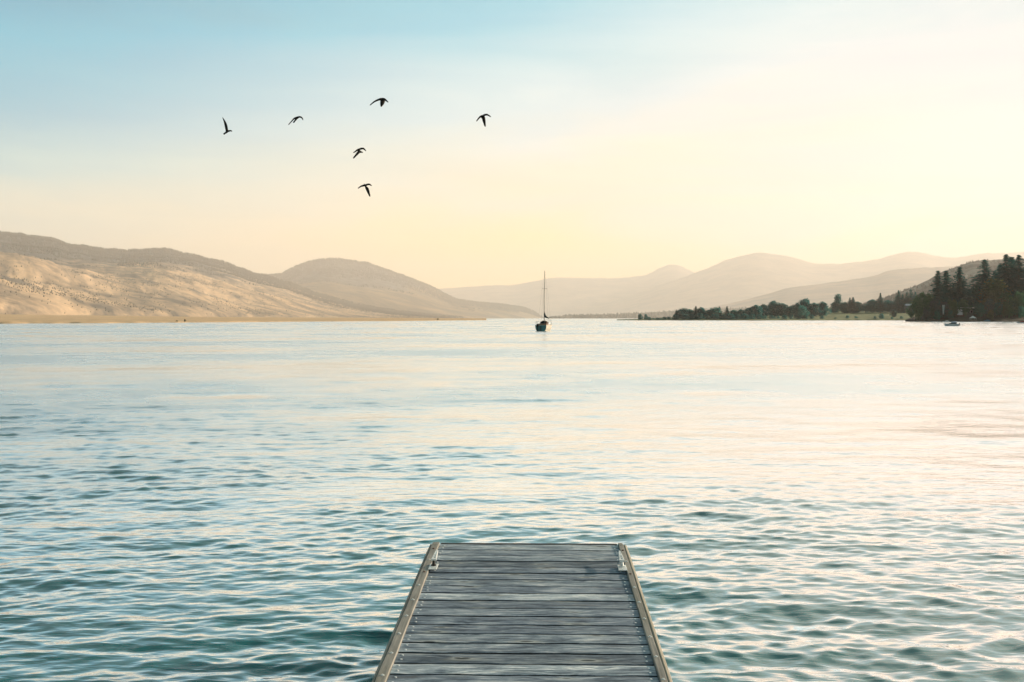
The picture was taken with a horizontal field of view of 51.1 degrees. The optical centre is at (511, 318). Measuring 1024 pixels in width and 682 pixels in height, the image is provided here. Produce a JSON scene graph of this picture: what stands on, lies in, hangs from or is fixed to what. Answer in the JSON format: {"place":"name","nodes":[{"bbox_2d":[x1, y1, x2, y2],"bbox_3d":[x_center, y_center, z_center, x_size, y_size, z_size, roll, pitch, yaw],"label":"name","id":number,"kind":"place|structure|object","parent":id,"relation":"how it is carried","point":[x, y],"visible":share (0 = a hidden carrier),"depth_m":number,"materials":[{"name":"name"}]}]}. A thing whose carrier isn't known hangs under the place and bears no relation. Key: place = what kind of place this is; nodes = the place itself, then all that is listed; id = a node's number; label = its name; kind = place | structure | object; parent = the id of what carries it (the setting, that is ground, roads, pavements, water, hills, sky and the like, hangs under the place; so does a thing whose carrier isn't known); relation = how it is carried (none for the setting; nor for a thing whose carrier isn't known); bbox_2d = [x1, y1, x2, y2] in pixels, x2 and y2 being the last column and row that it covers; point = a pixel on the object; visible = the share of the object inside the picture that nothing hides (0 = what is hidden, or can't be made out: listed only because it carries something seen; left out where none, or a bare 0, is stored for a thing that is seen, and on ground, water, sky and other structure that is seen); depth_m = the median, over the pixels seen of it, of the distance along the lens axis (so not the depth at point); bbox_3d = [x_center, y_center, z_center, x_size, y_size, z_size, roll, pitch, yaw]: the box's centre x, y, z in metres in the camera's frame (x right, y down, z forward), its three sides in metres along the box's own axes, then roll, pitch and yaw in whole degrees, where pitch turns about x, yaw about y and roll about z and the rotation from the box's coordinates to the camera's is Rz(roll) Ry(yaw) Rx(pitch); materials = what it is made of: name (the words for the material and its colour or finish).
{"place":"outdoors","nodes":[
{"label":"outdoors","id":0,"kind":"place"},
{"bbox_2d":[0,235,431,317],"bbox_3d":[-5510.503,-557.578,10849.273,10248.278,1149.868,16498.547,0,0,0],"label":"hill","id":1,"kind":"structure","parent":0,"point":[34,265],"depth_m":6174.12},
{"bbox_2d":[0,231,463,317],"bbox_3d":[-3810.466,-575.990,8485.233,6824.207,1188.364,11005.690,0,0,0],"label":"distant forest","id":2,"kind":"object","parent":1,"relation":"on","point":[234,269],"visible":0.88,"depth_m":11321.21,"materials":[{"name":"soil"},{"name":"rock"},{"name":"dry grass"}]},
{"bbox_2d":[222,117,231,134],"bbox_3d":[-13.248,-9.015,49.937,0.855,0.805,0.178,0,0,40],"label":"bird","id":3,"kind":"object","parent":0,"point":[226,127],"visible":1,"depth_m":49.98},
{"bbox_2d":[0,314,485,323],"bbox_3d":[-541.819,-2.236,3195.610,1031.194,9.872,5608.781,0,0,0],"label":"beach","id":4,"kind":"structure","parent":0,"point":[20,319],"depth_m":844.54,"materials":[{"name":"sand"}]},
{"bbox_2d":[288,116,302,124],"bbox_3d":[-10.926,-10.006,54.071,0.448,0.394,1.017,0,0,-31],"label":"bird","id":5,"kind":"object","parent":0,"point":[296,118],"visible":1,"depth_m":53.91},
{"bbox_2d":[353,148,365,158],"bbox_3d":[-7.161,-7.693,50.029,0.604,0.568,0.667,0,0,-14],"label":"bird","id":6,"kind":"object","parent":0,"point":[358,151],"visible":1,"depth_m":49.92},
{"bbox_2d":[358,183,371,195],"bbox_3d":[-6.871,-5.972,50.035,0.950,0.666,0.237,0,0,41],"label":"bird","id":7,"kind":"object","parent":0,"point":[367,188],"visible":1,"depth_m":49.92},
{"bbox_2d":[370,98,387,106],"bbox_3d":[-5.723,-9.259,46.098,0.330,0.462,1.027,0,0,-40],"label":"bird","id":8,"kind":"object","parent":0,"point":[382,101],"visible":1,"depth_m":45.89},
{"bbox_2d":[275,260,539,317],"bbox_3d":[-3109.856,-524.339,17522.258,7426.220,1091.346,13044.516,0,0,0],"label":"hill","id":9,"kind":"structure","parent":0,"point":[417,301],"depth_m":15153.43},
{"bbox_2d":[265,257,543,317],"bbox_3d":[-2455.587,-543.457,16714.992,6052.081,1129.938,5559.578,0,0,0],"label":"distant forest","id":10,"kind":"object","parent":9,"relation":"on","point":[492,305],"visible":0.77,"depth_m":18143.33,"materials":[{"name":"soil"},{"name":"rock"},{"name":"dry grass"}]},
{"bbox_2d":[476,114,490,126],"bbox_3d":[-1.292,-8.845,48.034,0.317,0.660,0.869,0,0,-32],"label":"bird","id":11,"kind":"object","parent":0,"point":[483,118],"visible":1,"depth_m":47.86},
{"bbox_2d":[0,318,1023,681],"bbox_3d":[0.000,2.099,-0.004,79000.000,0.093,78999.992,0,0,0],"label":"lake water","id":12,"kind":"structure","parent":0,"point":[802,500],"depth_m":13.50,"materials":[{"name":"teal liquid"}]},
{"bbox_2d":[372,542,672,681],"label":"dock","id":13,"kind":"object","parent":12,"relation":"in","point":[524,612],"visible":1,"depth_m":5.71,"materials":[{"name":"grey wood"}]},
{"bbox_2d":[535,271,551,330],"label":"sailboat","id":14,"kind":"object","parent":12,"relation":"on","point":[544,325],"visible":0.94,"depth_m":177.16,"materials":[{"name":"teal paint"}]},
{"bbox_2d":[944,321,959,325],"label":"motorboat","id":15,"kind":"object","parent":12,"relation":"on","point":[953,323],"visible":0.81,"depth_m":286.25,"materials":[{"name":"white plastic"}]},
{"bbox_2d":[0,0,1023,288],"label":"sky","id":16,"kind":"structure","parent":0,"point":[620,138],"materials":[{"name":"blue"}]},
{"bbox_2d":[440,265,693,317],"bbox_3d":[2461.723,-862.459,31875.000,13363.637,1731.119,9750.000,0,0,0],"label":"ridge","id":17,"kind":"structure","parent":0,"point":[564,296],"depth_m":31693.87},
{"bbox_2d":[557,308,745,317],"bbox_3d":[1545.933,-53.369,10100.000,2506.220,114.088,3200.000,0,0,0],"label":"headland","id":18,"kind":"structure","parent":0,"point":[652,316],"depth_m":9423.63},
{"bbox_2d":[549,307,748,317],"bbox_3d":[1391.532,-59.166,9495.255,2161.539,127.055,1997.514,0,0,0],"label":"distant forest","id":19,"kind":"object","parent":18,"relation":"on","point":[594,316],"visible":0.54,"depth_m":9523.07,"materials":[{"name":"green plant"}]},
{"bbox_2d":[617,307,914,319],"bbox_3d":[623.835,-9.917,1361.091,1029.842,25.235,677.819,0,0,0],"label":"field","id":20,"kind":"structure","parent":0,"point":[838,315],"depth_m":1133.96,"materials":[{"name":"green plant"}]},
{"bbox_2d":[677,308,687,317],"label":"broadleaf tree","id":21,"kind":"object","parent":20,"relation":"on","point":[681,312],"visible":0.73,"depth_m":1089.18,"materials":[{"name":"green plant"}]},
{"bbox_2d":[679,314,689,319],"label":"shrub","id":22,"kind":"object","parent":20,"relation":"on","point":[685,316],"visible":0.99,"depth_m":1076.67,"materials":[{"name":"green plant"}]},
{"bbox_2d":[686,309,694,319],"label":"broadleaf tree","id":23,"kind":"object","parent":20,"relation":"on","point":[689,311],"visible":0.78,"depth_m":1092.84,"materials":[{"name":"green plant"}]},
{"bbox_2d":[691,306,699,319],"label":"conifer tree","id":24,"kind":"object","parent":20,"relation":"on","point":[696,311],"visible":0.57,"depth_m":1094.09,"materials":[{"name":"green plant"}]},
{"bbox_2d":[694,313,705,319],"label":"shrub","id":25,"kind":"object","parent":20,"relation":"on","point":[699,317],"visible":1,"depth_m":1076.80,"materials":[{"name":"green plant"}]},
{"bbox_2d":[697,307,705,318],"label":"broadleaf tree","id":26,"kind":"object","parent":20,"relation":"on","point":[702,310],"visible":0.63,"depth_m":1093.49,"materials":[{"name":"green plant"}]},
{"bbox_2d":[709,314,718,319],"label":"shrub","id":27,"kind":"object","parent":20,"relation":"on","point":[713,316],"visible":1,"depth_m":1077.04,"materials":[{"name":"green plant"}]},
{"bbox_2d":[708,307,722,317],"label":"broadleaf tree","id":28,"kind":"object","parent":20,"relation":"on","point":[716,310],"visible":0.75,"depth_m":1092.52,"materials":[{"name":"green plant"}]},
{"bbox_2d":[723,306,729,318],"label":"conifer tree","id":29,"kind":"object","parent":20,"relation":"on","point":[727,311],"visible":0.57,"depth_m":1099.55,"materials":[{"name":"green plant"}]},
{"bbox_2d":[725,313,735,319],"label":"shrub","id":30,"kind":"object","parent":20,"relation":"on","point":[730,316],"visible":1,"depth_m":1076.12,"materials":[{"name":"green plant"}]},
{"bbox_2d":[729,310,738,315],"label":"broadleaf tree","id":31,"kind":"object","parent":20,"relation":"on","point":[734,312],"visible":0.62,"depth_m":1095.93,"materials":[{"name":"green plant"}]},
{"bbox_2d":[738,309,745,318],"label":"broadleaf tree","id":32,"kind":"object","parent":20,"relation":"on","point":[741,312],"visible":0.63,"depth_m":1096.27,"materials":[{"name":"green plant"}]},
{"bbox_2d":[739,313,750,318],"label":"shrub","id":33,"kind":"object","parent":20,"relation":"on","point":[744,316],"visible":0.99,"depth_m":1076.26,"materials":[{"name":"green plant"}]},
{"bbox_2d":[745,307,754,318],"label":"broadleaf tree","id":34,"kind":"object","parent":20,"relation":"on","point":[749,311],"visible":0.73,"depth_m":1097.64,"materials":[{"name":"green plant"}]},
{"bbox_2d":[750,305,762,318],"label":"broadleaf tree","id":35,"kind":"object","parent":20,"relation":"on","point":[757,310],"visible":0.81,"depth_m":1101.57,"materials":[{"name":"green plant"}]},
{"bbox_2d":[760,304,769,315],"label":"broadleaf tree","id":36,"kind":"object","parent":20,"relation":"on","point":[764,309],"visible":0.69,"depth_m":1177.33,"materials":[{"name":"green plant"}]},
{"bbox_2d":[765,300,781,316],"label":"broadleaf tree","id":37,"kind":"object","parent":20,"relation":"on","point":[772,306],"visible":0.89,"depth_m":1186.06,"materials":[{"name":"green plant"}]},
{"bbox_2d":[778,303,787,316],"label":"broadleaf tree","id":38,"kind":"object","parent":20,"relation":"on","point":[782,308],"visible":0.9,"depth_m":1186.86,"materials":[{"name":"green plant"}]},
{"bbox_2d":[783,306,792,316],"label":"broadleaf tree","id":39,"kind":"object","parent":20,"relation":"on","point":[787,312],"visible":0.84,"depth_m":1177.45,"materials":[{"name":"green plant"}]},
{"bbox_2d":[791,303,801,316],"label":"broadleaf tree","id":40,"kind":"object","parent":20,"relation":"on","point":[794,310],"visible":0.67,"depth_m":1159.01,"materials":[{"name":"green plant"}]},
{"bbox_2d":[797,305,809,317],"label":"broadleaf tree","id":41,"kind":"object","parent":20,"relation":"on","point":[801,311],"visible":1,"depth_m":1077.84,"materials":[{"name":"green plant"}]},
{"bbox_2d":[798,298,813,316],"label":"broadleaf tree","id":42,"kind":"object","parent":20,"relation":"on","point":[805,302],"visible":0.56,"depth_m":1166.04,"materials":[{"name":"green plant"}]},
{"bbox_2d":[808,303,822,315],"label":"broadleaf tree","id":43,"kind":"object","parent":20,"relation":"on","point":[815,311],"visible":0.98,"depth_m":1167.49,"materials":[{"name":"green plant"}]},
{"bbox_2d":[817,301,831,315],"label":"broadleaf tree","id":44,"kind":"object","parent":20,"relation":"on","point":[823,306],"visible":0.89,"depth_m":1177.23,"materials":[{"name":"green plant"}]},
{"bbox_2d":[830,302,839,312],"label":"broadleaf tree","id":45,"kind":"object","parent":20,"relation":"on","point":[832,306],"visible":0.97,"depth_m":1327.88,"materials":[{"name":"green plant"}]},
{"bbox_2d":[834,294,842,309],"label":"broadleaf tree","id":46,"kind":"object","parent":20,"relation":"on","point":[837,298],"visible":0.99,"depth_m":1327.78,"materials":[{"name":"green plant"}]},
{"bbox_2d":[840,302,849,312],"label":"shrub","id":47,"kind":"object","parent":20,"relation":"on","point":[843,309],"visible":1,"depth_m":1327.36,"materials":[{"name":"green plant"}]},
{"bbox_2d":[845,297,857,312],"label":"conifer tree","id":48,"kind":"object","parent":20,"relation":"on","point":[850,306],"visible":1,"depth_m":1326.72,"materials":[{"name":"green plant"}]},
{"bbox_2d":[847,297,859,312],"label":"conifer tree","id":49,"kind":"object","parent":20,"relation":"on","point":[853,300],"visible":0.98,"depth_m":1328.28,"materials":[{"name":"green plant"}]},
{"bbox_2d":[853,301,862,311],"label":"broadleaf tree","id":50,"kind":"object","parent":20,"relation":"on","point":[857,305],"visible":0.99,"depth_m":1326.70,"materials":[{"name":"green plant"}]},
{"bbox_2d":[861,304,872,312],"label":"shrub","id":51,"kind":"object","parent":20,"relation":"on","point":[864,307],"visible":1,"depth_m":1327.32,"materials":[{"name":"green plant"}]},
{"bbox_2d":[866,299,879,312],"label":"broadleaf tree","id":52,"kind":"object","parent":20,"relation":"on","point":[872,303],"visible":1,"depth_m":1326.99,"materials":[{"name":"green plant"}]},
{"bbox_2d":[876,293,885,312],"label":"conifer tree","id":53,"kind":"object","parent":20,"relation":"on","point":[880,309],"visible":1,"depth_m":1328.60,"materials":[{"name":"green plant"}]},
{"bbox_2d":[881,300,890,312],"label":"broadleaf tree","id":54,"kind":"object","parent":20,"relation":"on","point":[887,301],"visible":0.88,"depth_m":1326.61,"materials":[{"name":"green plant"}]},
{"bbox_2d":[885,301,899,312],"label":"broadleaf tree","id":55,"kind":"object","parent":20,"relation":"on","point":[890,306],"visible":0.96,"depth_m":1316.93,"materials":[{"name":"green plant"}]},
{"bbox_2d":[890,311,896,316],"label":"broadleaf tree","id":56,"kind":"object","parent":20,"relation":"on","point":[894,313],"visible":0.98,"depth_m":1149.07,"materials":[{"name":"green plant"}]},
{"bbox_2d":[891,290,904,312],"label":"conifer tree","id":57,"kind":"object","parent":20,"relation":"on","point":[897,298],"visible":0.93,"depth_m":1317.01,"materials":[{"name":"green plant"}]},
{"bbox_2d":[897,294,906,312],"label":"conifer tree","id":58,"kind":"object","parent":20,"relation":"on","point":[902,298],"visible":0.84,"depth_m":1318.23,"materials":[{"name":"green plant"}]},
{"bbox_2d":[902,292,910,311],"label":"conifer tree","id":59,"kind":"object","parent":20,"relation":"on","point":[906,298],"visible":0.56,"depth_m":1318.75,"materials":[{"name":"green plant"}]},
{"bbox_2d":[904,304,911,312],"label":"field house","id":60,"kind":"structure","parent":20,"relation":"on","point":[906,305],"depth_m":1297.50,"materials":[{"name":"grey"}]},
{"bbox_2d":[908,289,914,309],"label":"conifer tree","id":61,"kind":"object","parent":20,"relation":"on","point":[911,295],"visible":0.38,"depth_m":1318.82,"materials":[{"name":"green plant"}]},
{"bbox_2d":[557,252,1023,316],"bbox_3d":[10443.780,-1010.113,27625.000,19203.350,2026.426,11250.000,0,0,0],"label":"mountain","id":62,"kind":"structure","parent":0,"point":[739,278],"depth_m":27049.90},
{"bbox_2d":[705,266,955,309],"bbox_3d":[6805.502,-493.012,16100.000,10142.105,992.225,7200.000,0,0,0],"label":"hazy hill","id":63,"kind":"structure","parent":0,"point":[866,289],"depth_m":15670.48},
{"bbox_2d":[865,259,1023,304],"bbox_3d":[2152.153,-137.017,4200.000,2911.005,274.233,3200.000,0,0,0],"label":"hill","id":64,"kind":"structure","parent":0,"point":[972,270],"depth_m":4217.53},
{"bbox_2d":[860,259,1023,305],"bbox_3d":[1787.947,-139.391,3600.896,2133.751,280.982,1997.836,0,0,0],"label":"distant forest","id":65,"kind":"object","parent":64,"relation":"on","point":[922,288],"visible":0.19,"depth_m":4272.05,"materials":[{"name":"green wood"}]},
{"bbox_2d":[905,313,1023,321],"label":"bank","id":66,"kind":"structure","parent":0,"point":[1013,318],"depth_m":681.20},
{"bbox_2d":[905,298,922,319],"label":"broadleaf tree","id":67,"kind":"object","parent":66,"relation":"on","point":[916,303],"visible":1,"depth_m":695.63,"materials":[{"name":"green plant"}]},
{"bbox_2d":[915,292,935,317],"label":"broadleaf tree","id":68,"kind":"object","parent":66,"relation":"on","point":[922,296],"visible":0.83,"depth_m":699.16,"materials":[{"name":"green plant"}]},
{"bbox_2d":[922,309,932,319],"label":"broadleaf tree","id":69,"kind":"object","parent":66,"relation":"on","point":[926,314],"visible":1,"depth_m":689.02,"materials":[{"name":"green plant"}]},
{"bbox_2d":[933,311,940,318],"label":"broadleaf tree","id":70,"kind":"object","parent":66,"relation":"on","point":[937,315],"visible":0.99,"depth_m":685.22,"materials":[{"name":"green plant"}]},
{"bbox_2d":[926,271,949,317],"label":"conifer tree","id":71,"kind":"object","parent":66,"relation":"on","point":[938,292],"visible":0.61,"depth_m":703.61,"materials":[{"name":"green plant"}]},
{"bbox_2d":[938,301,950,316],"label":"broadleaf tree","id":72,"kind":"object","parent":66,"relation":"on","point":[941,304],"visible":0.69,"depth_m":698.10,"materials":[{"name":"green plant"}]},
{"bbox_2d":[935,271,960,315],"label":"conifer tree","id":73,"kind":"object","parent":66,"relation":"on","point":[946,280],"visible":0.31,"depth_m":713.27,"materials":[{"name":"green plant"}]},
{"bbox_2d":[947,310,953,317],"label":"broadleaf tree","id":74,"kind":"object","parent":66,"relation":"on","point":[950,313],"visible":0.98,"depth_m":691.60,"materials":[{"name":"green plant"}]},
{"bbox_2d":[945,299,960,316],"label":"broadleaf tree","id":75,"kind":"object","parent":66,"relation":"on","point":[952,305],"visible":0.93,"depth_m":696.12,"materials":[{"name":"green plant"}]},
{"bbox_2d":[946,267,978,314],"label":"conifer tree","id":76,"kind":"object","parent":66,"relation":"on","point":[959,288],"visible":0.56,"depth_m":709.52,"materials":[{"name":"green plant"}]},
{"bbox_2d":[955,307,973,316],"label":"lakeside cabin","id":77,"kind":"object","parent":66,"relation":"on","point":[960,313],"visible":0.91,"depth_m":698.50,"materials":[{"name":"metal"}]},
{"bbox_2d":[958,299,971,315],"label":"broadleaf tree","id":78,"kind":"object","parent":66,"relation":"on","point":[964,304],"visible":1,"depth_m":697.31,"materials":[{"name":"green plant"}]},
{"bbox_2d":[965,260,1013,314],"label":"conifer tree","id":79,"kind":"object","parent":66,"relation":"on","point":[985,275],"visible":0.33,"depth_m":718.74,"materials":[{"name":"green plant"}]},
{"bbox_2d":[986,310,993,318],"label":"broadleaf tree","id":80,"kind":"object","parent":66,"relation":"on","point":[990,313],"visible":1,"depth_m":683.38,"materials":[{"name":"green plant"}]},
{"bbox_2d":[975,277,1012,305],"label":"broadleaf tree","id":81,"kind":"object","parent":66,"relation":"on","point":[994,290],"visible":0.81,"depth_m":701.33,"materials":[{"name":"green plant"}]},
{"bbox_2d":[990,254,1023,312],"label":"conifer tree","id":82,"kind":"object","parent":66,"relation":"on","point":[1006,270],"visible":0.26,"depth_m":719.86,"materials":[{"name":"green plant"}]},
{"bbox_2d":[1001,257,1022,307],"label":"conifer tree","id":83,"kind":"object","parent":66,"relation":"on","point":[1012,258],"visible":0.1,"depth_m":728.95,"materials":[{"name":"green plant"}]},
{"bbox_2d":[1002,255,1023,314],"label":"conifer tree","id":84,"kind":"object","parent":66,"relation":"on","point":[1018,269],"visible":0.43,"depth_m":717.84,"materials":[{"name":"green plant"}]},
{"bbox_2d":[1010,291,1023,313],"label":"broadleaf tree","id":85,"kind":"object","parent":66,"relation":"on","point":[1018,298],"visible":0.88,"depth_m":693.18,"materials":[{"name":"green plant"}]},
{"bbox_2d":[1017,306,1023,317],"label":"broadleaf tree","id":86,"kind":"object","parent":66,"relation":"on","point":[1020,311],"visible":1,"depth_m":682.93,"materials":[{"name":"green plant"}]}
]}

